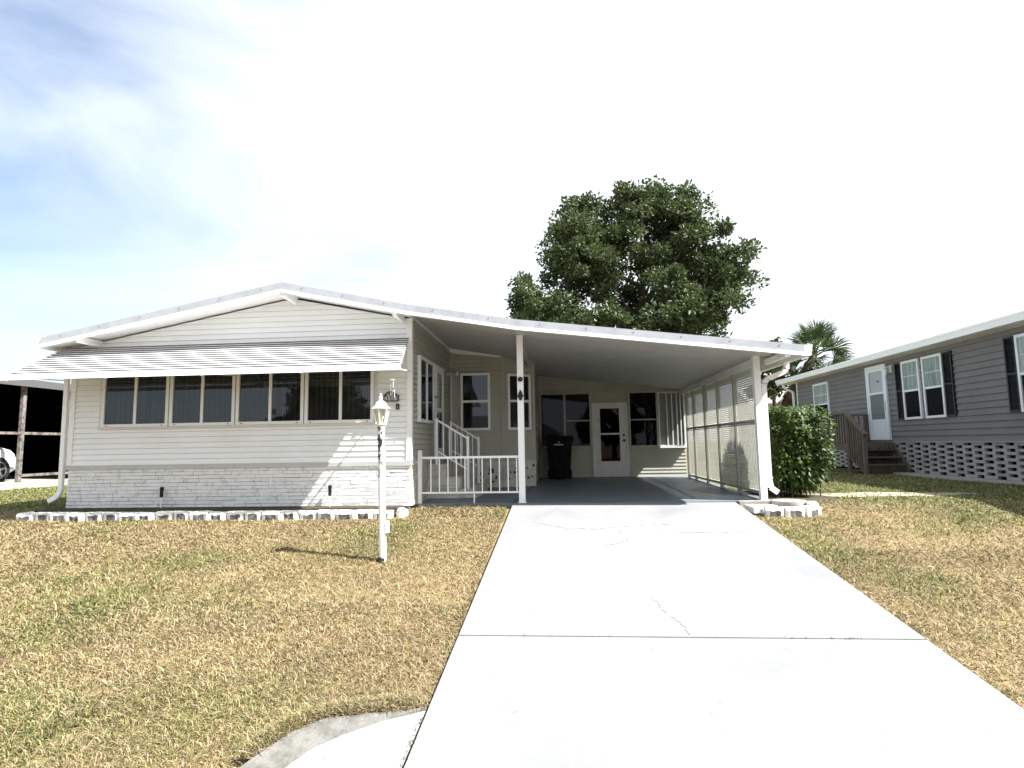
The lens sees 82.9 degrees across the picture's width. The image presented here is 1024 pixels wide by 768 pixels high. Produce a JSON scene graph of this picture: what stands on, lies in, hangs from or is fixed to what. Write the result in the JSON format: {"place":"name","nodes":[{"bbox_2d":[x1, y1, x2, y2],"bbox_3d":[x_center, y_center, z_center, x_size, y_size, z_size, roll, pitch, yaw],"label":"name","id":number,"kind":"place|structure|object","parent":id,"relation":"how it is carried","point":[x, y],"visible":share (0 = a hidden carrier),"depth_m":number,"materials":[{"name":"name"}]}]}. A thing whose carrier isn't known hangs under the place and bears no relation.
{"place":"outdoors","nodes":[
{"label":"outdoors","id":0,"kind":"place"},
{"bbox_2d":[240,708,425,767],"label":"apron","id":1,"kind":"object","parent":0,"point":[374,740],"visible":0.98,"depth_m":3.27,"materials":[{"name":"concrete"}]},
{"bbox_2d":[0,444,1023,767],"bbox_3d":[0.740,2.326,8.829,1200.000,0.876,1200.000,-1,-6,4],"label":"lawn","id":2,"kind":"structure","parent":0,"point":[476,572],"depth_m":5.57,"materials":[{"name":"beige plant"}]},
{"bbox_2d":[16,512,35,520],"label":"edging stone","id":3,"kind":"object","parent":2,"relation":"on","point":[24,516],"visible":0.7,"depth_m":9.04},
{"bbox_2d":[0,380,70,490],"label":"screened carport","id":4,"kind":"object","parent":2,"relation":"on","point":[30,422],"visible":0.16,"depth_m":21.51,"materials":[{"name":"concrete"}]},
{"bbox_2d":[0,447,15,481],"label":"parked car","id":5,"kind":"object","parent":4,"relation":"on","point":[7,461],"visible":0.99,"depth_m":16.04,"materials":[{"name":"white metal"}]},
{"bbox_2d":[35,512,53,520],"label":"edging stone","id":6,"kind":"object","parent":2,"relation":"on","point":[42,516],"visible":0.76,"depth_m":9.04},
{"bbox_2d":[50,512,67,521],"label":"edging stone","id":7,"kind":"object","parent":2,"relation":"on","point":[57,516],"visible":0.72,"depth_m":8.99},
{"bbox_2d":[66,512,86,521],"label":"edging stone","id":8,"kind":"object","parent":2,"relation":"on","point":[76,516],"visible":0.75,"depth_m":8.95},
{"bbox_2d":[86,512,103,520],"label":"edging stone","id":9,"kind":"object","parent":2,"relation":"on","point":[94,516],"visible":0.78,"depth_m":8.96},
{"bbox_2d":[104,512,122,520],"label":"edging stone","id":10,"kind":"object","parent":2,"relation":"on","point":[110,516],"visible":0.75,"depth_m":8.95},
{"bbox_2d":[119,512,138,520],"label":"edging stone","id":11,"kind":"object","parent":2,"relation":"on","point":[128,515],"visible":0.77,"depth_m":8.89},
{"bbox_2d":[136,512,155,520],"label":"edging stone","id":12,"kind":"object","parent":2,"relation":"on","point":[146,515],"visible":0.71,"depth_m":8.88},
{"bbox_2d":[155,511,173,519],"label":"edging stone","id":13,"kind":"object","parent":2,"relation":"on","point":[165,515],"visible":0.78,"depth_m":8.88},
{"bbox_2d":[174,510,192,519],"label":"edging stone","id":14,"kind":"object","parent":2,"relation":"on","point":[181,515],"visible":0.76,"depth_m":8.85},
{"bbox_2d":[189,510,211,520],"bbox_3d":[-4.761,2.033,8.863,0.282,0.185,0.163,-3,-8,2],"label":"edging stone","id":15,"kind":"object","parent":2,"relation":"on","point":[197,515],"visible":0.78,"depth_m":8.80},
{"bbox_2d":[208,511,227,519],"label":"edging stone","id":16,"kind":"object","parent":2,"relation":"on","point":[218,515],"visible":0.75,"depth_m":8.80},
{"bbox_2d":[227,510,247,519],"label":"edging stone","id":17,"kind":"object","parent":2,"relation":"on","point":[234,515],"visible":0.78,"depth_m":8.80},
{"bbox_2d":[245,510,265,519],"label":"edging stone","id":18,"kind":"object","parent":2,"relation":"on","point":[255,515],"visible":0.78,"depth_m":8.75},
{"bbox_2d":[262,510,281,520],"bbox_3d":[-3.624,2.011,8.773,0.282,0.185,0.163,-1,-5,7],"label":"edging stone","id":19,"kind":"object","parent":2,"relation":"on","point":[270,514],"visible":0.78,"depth_m":8.71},
{"bbox_2d":[280,510,301,519],"bbox_3d":[-3.341,2.002,8.774,0.275,0.185,0.170,-2,-8,5],"label":"edging stone","id":20,"kind":"object","parent":2,"relation":"on","point":[289,514],"visible":0.78,"depth_m":8.72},
{"bbox_2d":[299,510,317,519],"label":"edging stone","id":21,"kind":"object","parent":2,"relation":"on","point":[306,515],"visible":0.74,"depth_m":8.71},
{"bbox_2d":[318,509,337,519],"bbox_3d":[-2.776,1.987,8.714,0.268,0.184,0.162,0,-5,3],"label":"edging stone","id":22,"kind":"object","parent":2,"relation":"on","point":[327,514],"visible":0.78,"depth_m":8.65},
{"bbox_2d":[251,701,424,758],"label":"soil bank","id":23,"kind":"structure","parent":2,"relation":"on","point":[292,729],"depth_m":3.49,"materials":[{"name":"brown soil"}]},
{"bbox_2d":[0,282,687,511],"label":"mobile home","id":24,"kind":"object","parent":2,"relation":"on","point":[268,395],"visible":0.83,"depth_m":9.45,"materials":[{"name":"white plastic"}]},
{"bbox_2d":[100,371,170,427],"bbox_3d":[-6.197,0.218,9.563,1.160,0.985,0.067,-1,-6,4],"label":"window","id":25,"kind":"structure","parent":24,"relation":"in","point":[126,401],"depth_m":9.56,"materials":[{"name":"white"}]},
{"bbox_2d":[168,369,236,425],"bbox_3d":[-5.046,0.190,9.474,1.110,0.985,0.067,-1,-6,4],"label":"window","id":26,"kind":"structure","parent":24,"relation":"in","point":[195,400],"depth_m":9.47,"materials":[{"name":"white"}]},
{"bbox_2d":[235,367,304,424],"bbox_3d":[-3.909,0.162,9.386,1.130,0.985,0.067,-1,-6,4],"label":"window","id":27,"kind":"structure","parent":24,"relation":"in","point":[265,398],"depth_m":9.38,"materials":[{"name":"white"}]},
{"bbox_2d":[304,365,374,423],"bbox_3d":[-2.763,0.134,9.297,1.130,0.985,0.067,-1,-6,4],"label":"window","id":28,"kind":"structure","parent":24,"relation":"in","point":[340,396],"depth_m":9.29,"materials":[{"name":"white"}]},
{"bbox_2d":[382,391,398,401],"bbox_3d":[-1.926,0.194,9.211,0.287,0.168,0.037,-1,-6,4],"label":"house number plaque","id":29,"kind":"object","parent":24,"relation":"attached to","point":[387,397],"visible":0.94,"depth_m":9.20,"materials":[{"name":"black metal"}]},
{"bbox_2d":[390,379,395,397],"bbox_3d":[-1.865,-0.181,9.071,0.096,0.795,0.096,-1,-6,4],"label":"wind chime","id":30,"kind":"object","parent":24,"relation":"hanging from","point":[392,380],"visible":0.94,"depth_m":9.05,"materials":[{"name":"beige metal"}]},
{"bbox_2d":[417,355,434,423],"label":"window","id":31,"kind":"structure","parent":24,"relation":"in","point":[426,368],"depth_m":10.17,"materials":[{"name":"white"}]},
{"bbox_2d":[434,364,443,456],"bbox_3d":[-1.396,0.533,11.310,0.098,1.750,0.820,-1,-6,4],"label":"side door","id":32,"kind":"structure","parent":24,"relation":"in","point":[439,412],"depth_m":11.34,"materials":[{"name":"white metal"}]},
{"bbox_2d":[450,376,452,441],"bbox_3d":[-1.302,0.535,12.465,0.035,1.420,0.045,-1,-6,4],"label":"wire conduit","id":33,"kind":"object","parent":24,"relation":"attached to","point":[451,403],"visible":0.79,"depth_m":12.46,"materials":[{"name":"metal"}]},
{"bbox_2d":[447,371,458,375],"bbox_3d":[-1.310,-0.211,12.437,0.345,0.100,0.207,-1,-6,4],"label":"porch lamp","id":34,"kind":"object","parent":24,"relation":"attached to","point":[453,373],"visible":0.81,"depth_m":12.40,"materials":[{"name":"metal"}]},
{"bbox_2d":[460,373,490,430],"bbox_3d":[-0.783,0.379,12.443,0.640,1.230,0.063,-1,-6,4],"label":"window","id":35,"kind":"structure","parent":24,"relation":"in","point":[474,387],"depth_m":12.44,"materials":[{"name":"black"}]},
{"bbox_2d":[506,374,531,429],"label":"window","id":36,"kind":"structure","parent":24,"relation":"in","point":[512,403],"depth_m":12.55,"materials":[{"name":"black"}]},
{"bbox_2d":[540,393,591,447],"bbox_3d":[1.396,0.946,15.136,1.320,1.415,0.063,-1,-6,4],"label":"window","id":37,"kind":"structure","parent":24,"relation":"in","point":[555,408],"depth_m":15.13,"materials":[{"name":"black glass"}]},
{"bbox_2d":[591,402,629,477],"bbox_3d":[2.537,1.444,14.910,0.915,1.950,0.207,-1,-6,4],"label":"sunroom door","id":38,"kind":"structure","parent":24,"relation":"in","point":[609,420],"depth_m":14.98,"materials":[{"name":"metal"}]},
{"bbox_2d":[628,391,658,446],"bbox_3d":[3.392,0.902,14.981,0.735,1.425,0.063,-1,-6,4],"label":"window","id":39,"kind":"structure","parent":24,"relation":"in","point":[642,405],"depth_m":14.97,"materials":[{"name":"black glass"}]},
{"bbox_2d":[657,391,686,447],"bbox_3d":[4.094,0.910,14.875,0.720,1.445,0.137,-1,-6,4],"label":"window shutter","id":40,"kind":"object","parent":24,"relation":"in","point":[670,404],"depth_m":14.90,"materials":[{"name":"metal"}]},
{"bbox_2d":[335,509,355,519],"bbox_3d":[-2.488,1.986,8.688,0.282,0.185,0.163,-1,-3,7],"label":"edging stone","id":41,"kind":"object","parent":2,"relation":"on","point":[340,514],"visible":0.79,"depth_m":8.62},
{"bbox_2d":[354,509,374,518],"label":"edging stone","id":42,"kind":"object","parent":2,"relation":"on","point":[364,513],"visible":0.79,"depth_m":8.63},
{"bbox_2d":[367,393,394,562],"bbox_3d":[-1.516,1.116,6.703,0.226,2.025,0.259,5,-8,-44],"label":"lamp post","id":43,"kind":"object","parent":2,"relation":"on","point":[384,524],"visible":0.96,"depth_m":6.69,"materials":[{"name":"metal"}]},
{"bbox_2d":[374,510,393,518],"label":"edging stone","id":44,"kind":"object","parent":2,"relation":"on","point":[389,514],"visible":0.5,"depth_m":8.61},
{"bbox_2d":[396,507,407,517],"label":"edging stone","id":45,"kind":"object","parent":2,"relation":"on","point":[401,512],"visible":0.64,"depth_m":8.68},
{"bbox_2d":[34,491,836,516],"bbox_3d":[-1.024,2.130,9.911,13.076,0.315,2.408,-1,-6,0],"label":"garden bed","id":46,"kind":"object","parent":2,"relation":"on","point":[816,498],"visible":0.29,"depth_m":9.09,"materials":[{"name":"stone"}]},
{"bbox_2d":[160,487,163,507],"bbox_3d":[-5.617,1.834,9.287,0.060,0.365,0.058,-1,-6,4],"label":"sprinkler riser","id":47,"kind":"object","parent":46,"relation":"on","point":[161,491],"visible":0.93,"depth_m":9.28,"materials":[{"name":"black plastic"}]},
{"bbox_2d":[328,485,331,506],"bbox_3d":[-2.851,1.766,9.072,0.060,0.365,0.058,-1,-6,4],"label":"sprinkler riser","id":48,"kind":"object","parent":46,"relation":"on","point":[329,490],"visible":0.94,"depth_m":9.06,"materials":[{"name":"black plastic"}]},
{"bbox_2d":[745,403,837,497],"bbox_3d":[4.901,1.171,10.393,1.266,1.649,1.772,-1,-6,4],"label":"clipped shrub","id":49,"kind":"object","parent":46,"relation":"on","point":[799,462],"visible":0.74,"depth_m":9.79,"materials":[{"name":"green plant"}]},
{"bbox_2d":[504,174,770,337],"bbox_3d":[7.051,-4.262,37.193,15.645,18.016,12.835,-1,-6,4],"label":"oak tree","id":50,"kind":"object","parent":2,"relation":"on","point":[586,259],"visible":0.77,"depth_m":33.99,"materials":[{"name":"green plant"}]},
{"bbox_2d":[737,500,770,506],"bbox_3d":[3.922,1.842,8.871,0.880,0.112,0.130,-1,-6,4],"label":"concrete strip","id":51,"kind":"object","parent":2,"relation":"on","point":[741,502],"visible":0.29,"depth_m":8.84,"materials":[{"name":"white concrete"}]},
{"bbox_2d":[728,387,784,451],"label":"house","id":52,"kind":"structure","parent":2,"relation":"on","point":[770,404],"depth_m":42.66,"materials":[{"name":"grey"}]},
{"bbox_2d":[744,504,777,512],"bbox_3d":[3.730,1.833,8.525,0.470,0.085,0.430,-1,-6,4],"label":"paver","id":53,"kind":"object","parent":2,"relation":"on","point":[755,508],"visible":0.5,"depth_m":8.45,"materials":[{"name":"white concrete"}]},
{"bbox_2d":[746,336,792,407],"bbox_3d":[15.045,0.786,34.042,3.485,7.044,2.664,-1,-6,4],"label":"tree","id":54,"kind":"object","parent":2,"relation":"on","point":[772,394],"visible":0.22,"depth_m":33.64,"materials":[{"name":"green plant"}]},
{"bbox_2d":[764,506,783,516],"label":"edging stone","id":55,"kind":"object","parent":2,"relation":"on","point":[770,511],"visible":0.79,"depth_m":8.14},
{"bbox_2d":[771,499,805,506],"bbox_3d":[4.148,1.807,8.690,0.500,0.136,0.496,-1,-6,4],"label":"splash stone","id":56,"kind":"object","parent":2,"relation":"on","point":[788,502],"visible":0.62,"depth_m":8.52,"materials":[{"name":"concrete"}]},
{"bbox_2d":[780,506,804,516],"bbox_3d":[3.956,1.825,8.163,0.271,0.184,0.178,0,-6,-1],"label":"edging stone","id":57,"kind":"object","parent":2,"relation":"on","point":[794,511],"visible":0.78,"depth_m":8.10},
{"bbox_2d":[799,505,821,516],"bbox_3d":[4.221,1.818,8.207,0.270,0.185,0.179,3,-7,-24],"label":"edging stone","id":58,"kind":"object","parent":2,"relation":"on","point":[810,510],"visible":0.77,"depth_m":8.14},
{"bbox_2d":[805,501,819,506],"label":"edging stone","id":59,"kind":"object","parent":2,"relation":"on","point":[813,503],"visible":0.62,"depth_m":8.36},
{"bbox_2d":[773,317,857,407],"bbox_3d":[15.777,0.192,29.985,4.295,7.358,4.016,-1,-6,4],"label":"palm tree","id":60,"kind":"object","parent":2,"relation":"on","point":[819,332],"visible":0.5,"depth_m":29.82,"materials":[{"name":"green plant"}]},
{"bbox_2d":[825,412,911,474],"bbox_3d":[10.207,1.693,16.662,1.283,1.773,2.212,-1,-6,4],"label":"wooden stoop","id":61,"kind":"object","parent":2,"relation":"on","point":[865,454],"visible":0.89,"depth_m":16.28,"materials":[{"name":"brown wood"}]},
{"bbox_2d":[809,492,976,496],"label":"bare sand","id":62,"kind":"structure","parent":2,"relation":"on","point":[870,494],"depth_m":10.05,"materials":[{"name":"beige sand"}]},
{"bbox_2d":[0,0,1023,441],"label":"sky","id":63,"kind":"structure","parent":0,"point":[155,155],"materials":[{"name":"white"}]},
{"bbox_2d":[413,476,769,507],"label":"carport floor","id":64,"kind":"structure","parent":0,"point":[662,489],"depth_m":10.57,"materials":[{"name":"paint"}]},
{"bbox_2d":[427,462,487,498],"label":"brick steps","id":65,"kind":"structure","parent":64,"relation":"on","point":[452,479],"depth_m":10.21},
{"bbox_2d":[435,418,469,488],"bbox_3d":[-1.058,1.227,10.295,0.602,1.250,0.045,-1,-6,4],"label":"stair railing","id":66,"kind":"object","parent":65,"relation":"on","point":[437,451],"visible":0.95,"depth_m":10.30,"materials":[{"name":"white metal"}]},
{"bbox_2d":[450,421,479,482],"bbox_3d":[-0.947,1.369,11.683,0.602,1.250,0.045,-1,-6,4],"label":"stair railing","id":67,"kind":"object","parent":65,"relation":"on","point":[478,442],"visible":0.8,"depth_m":11.68,"materials":[{"name":"white metal"}]},
{"bbox_2d":[418,450,518,503],"bbox_3d":[-0.712,1.498,9.415,1.655,0.860,0.065,-1,-6,4],"label":"porch railing","id":68,"kind":"object","parent":64,"relation":"on","point":[420,458],"visible":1,"depth_m":9.42,"materials":[{"name":"white metal"}]},
{"bbox_2d":[544,436,573,477],"bbox_3d":[1.196,1.853,14.608,0.720,1.078,0.838,-1,-6,4],"label":"trash can","id":69,"kind":"object","parent":64,"relation":"on","point":[559,449],"visible":0.99,"depth_m":14.32,"materials":[{"name":"black plastic"}]},
{"bbox_2d":[405,304,812,502],"bbox_3d":[2.001,1.046,16.430,5.998,3.112,15.984,-1,-6,4],"label":"carport","id":70,"kind":"object","parent":64,"relation":"on","point":[689,367],"visible":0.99,"depth_m":10.11,"materials":[{"name":"white metal"}]},
{"bbox_2d":[517,390,523,399],"bbox_3d":[0.139,0.182,9.420,0.083,0.170,0.079,3,-7,-36],"label":"post lantern","id":71,"kind":"object","parent":70,"relation":"attached to","point":[520,395],"visible":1,"depth_m":9.39,"materials":[{"name":"black metal"}]},
{"bbox_2d":[404,502,1023,767],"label":"driveway","id":72,"kind":"structure","parent":0,"point":[700,614],"depth_m":4.02,"materials":[{"name":"white concrete"}]},
{"bbox_2d":[394,631,861,767],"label":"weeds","id":73,"kind":"object","parent":72,"relation":"on","point":[522,636],"visible":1,"depth_m":3.38,"materials":[{"name":"green plant"}]},
{"bbox_2d":[775,310,1023,481],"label":"grey house","id":74,"kind":"structure","parent":0,"point":[950,403],"depth_m":14.21,"materials":[{"name":"grey plastic"}]},
{"bbox_2d":[812,382,830,416],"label":"window","id":75,"kind":"structure","parent":74,"relation":"in","point":[821,395],"depth_m":20.77,"materials":[{"name":"white glass"}]},
{"bbox_2d":[864,364,891,439],"bbox_3d":[10.815,0.555,17.159,0.081,2.190,1.080,-1,-6,4],"label":"front door","id":76,"kind":"structure","parent":74,"relation":"in","point":[878,406],"depth_m":17.13,"materials":[{"name":"white"}]},
{"bbox_2d":[882,365,891,375],"bbox_3d":[10.657,-0.380,16.501,0.245,0.280,0.162,-1,-6,4],"label":"wall lantern","id":77,"kind":"object","parent":74,"relation":"attached to","point":[885,370],"depth_m":16.47,"materials":[{"name":"white metal"}]},
{"bbox_2d":[900,358,924,419],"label":"window","id":78,"kind":"structure","parent":74,"relation":"in","point":[910,370],"depth_m":15.48,"materials":[{"name":"white"}]},
{"bbox_2d":[920,353,946,417],"bbox_3d":[10.617,0.057,14.589,0.058,1.580,0.790,-1,-6,4],"label":"window","id":79,"kind":"structure","parent":74,"relation":"in","point":[931,365],"depth_m":14.59,"materials":[{"name":"white"}]},
{"bbox_2d":[1013,333,1023,411],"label":"window","id":80,"kind":"structure","parent":74,"relation":"in","point":[1019,338],"depth_m":11.83,"materials":[{"name":"white"}]},
{"bbox_2d":[893,472,1023,485],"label":"path","id":81,"kind":"structure","parent":0,"point":[960,478],"depth_m":13.32,"materials":[{"name":"concrete"}]}
]}

